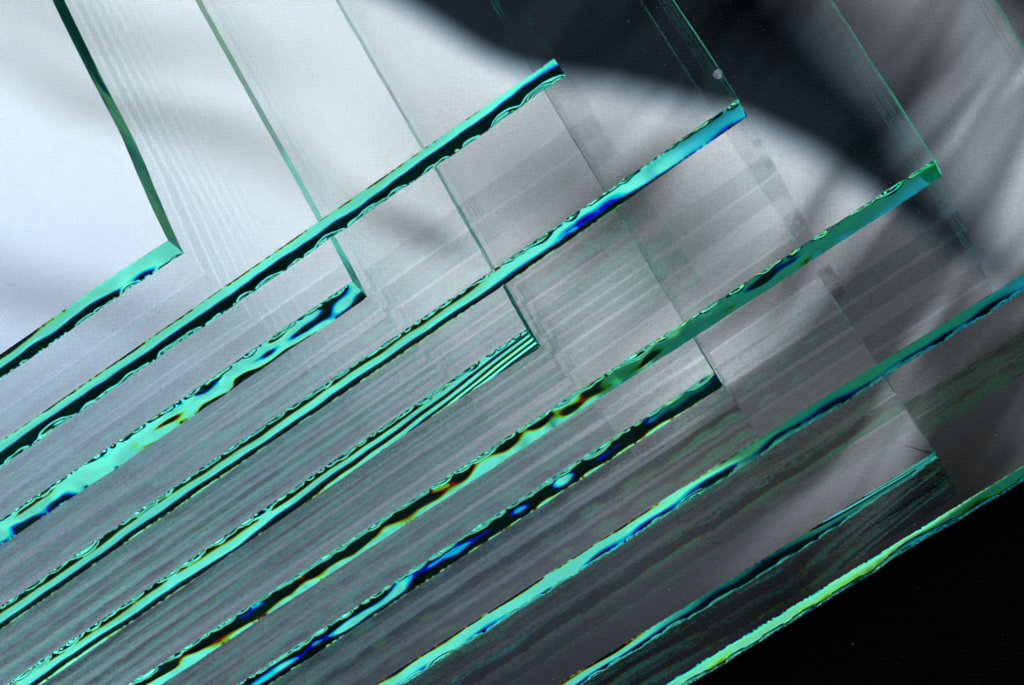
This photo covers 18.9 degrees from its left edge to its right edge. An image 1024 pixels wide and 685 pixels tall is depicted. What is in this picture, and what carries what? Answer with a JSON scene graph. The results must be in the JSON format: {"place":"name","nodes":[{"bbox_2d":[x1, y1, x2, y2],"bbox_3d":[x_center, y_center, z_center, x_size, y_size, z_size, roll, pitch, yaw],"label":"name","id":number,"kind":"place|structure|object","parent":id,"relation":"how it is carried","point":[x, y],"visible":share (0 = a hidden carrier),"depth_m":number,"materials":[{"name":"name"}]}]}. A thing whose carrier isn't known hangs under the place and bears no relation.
{"place":"outdoors","nodes":[
{"label":"outdoors","id":0,"kind":"place"},
{"bbox_2d":[689,481,1023,684],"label":"ground","id":1,"kind":"structure","parent":0,"point":[944,606],"depth_m":0.28,"materials":[{"name":"black fabric"}]},
{"bbox_2d":[582,0,1023,684],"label":"glass sheet","id":2,"kind":"object","parent":1,"relation":"on","point":[960,394],"visible":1,"depth_m":0.28,"materials":[{"name":"teal"}]},
{"bbox_2d":[403,377,939,684],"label":"glass sheet","id":3,"kind":"object","parent":2,"relation":"on","point":[835,468],"visible":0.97,"depth_m":0.28,"materials":[{"name":"teal"}]},
{"bbox_2d":[270,0,1023,684],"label":"glass sheet","id":4,"kind":"object","parent":3,"relation":"on","point":[872,302],"visible":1,"depth_m":0.28,"materials":[{"name":"teal"}]},
{"bbox_2d":[161,337,722,684],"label":"glass sheet","id":5,"kind":"object","parent":4,"relation":"on","point":[288,636],"visible":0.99,"depth_m":0.28,"materials":[{"name":"teal"}]},
{"bbox_2d":[41,0,941,684],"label":"glass sheet","id":6,"kind":"object","parent":5,"relation":"on","point":[809,86],"visible":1,"depth_m":0.28,"materials":[{"name":"teal"}]},
{"bbox_2d":[0,284,540,684],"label":"glass sheet","id":7,"kind":"object","parent":6,"relation":"on","point":[242,504],"visible":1,"depth_m":0.28,"materials":[{"name":"teal"}]},
{"bbox_2d":[0,0,746,629],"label":"glass sheet","id":8,"kind":"object","parent":7,"relation":"on","point":[526,186],"visible":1,"depth_m":0.28,"materials":[{"name":"teal"}]},
{"bbox_2d":[0,236,367,545],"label":"glass sheet","id":9,"kind":"object","parent":8,"relation":"on","point":[251,334],"visible":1,"depth_m":0.27,"materials":[{"name":"teal"}]},
{"bbox_2d":[0,0,565,467],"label":"glass sheet","id":10,"kind":"object","parent":9,"relation":"on","point":[280,170],"visible":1,"depth_m":0.27,"materials":[{"name":"teal"}]},
{"bbox_2d":[0,0,183,378],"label":"glass sheet","id":11,"kind":"object","parent":10,"relation":"on","point":[64,213],"visible":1,"depth_m":0.27,"materials":[{"name":"teal"}]},
{"bbox_2d":[713,69,722,78],"bbox_3d":[0.018,-0.024,0.272,0.001,0.001,0.001,-34,64,3],"label":"glass bead","id":12,"kind":"object","parent":8,"relation":"on","point":[717,73],"visible":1,"depth_m":0.27,"materials":[{"name":"white"}]},
{"bbox_2d":[6,3,1000,681],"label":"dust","id":13,"kind":"object","parent":4,"relation":"on","point":[498,253],"visible":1,"depth_m":0.28,"materials":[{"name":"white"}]}
]}

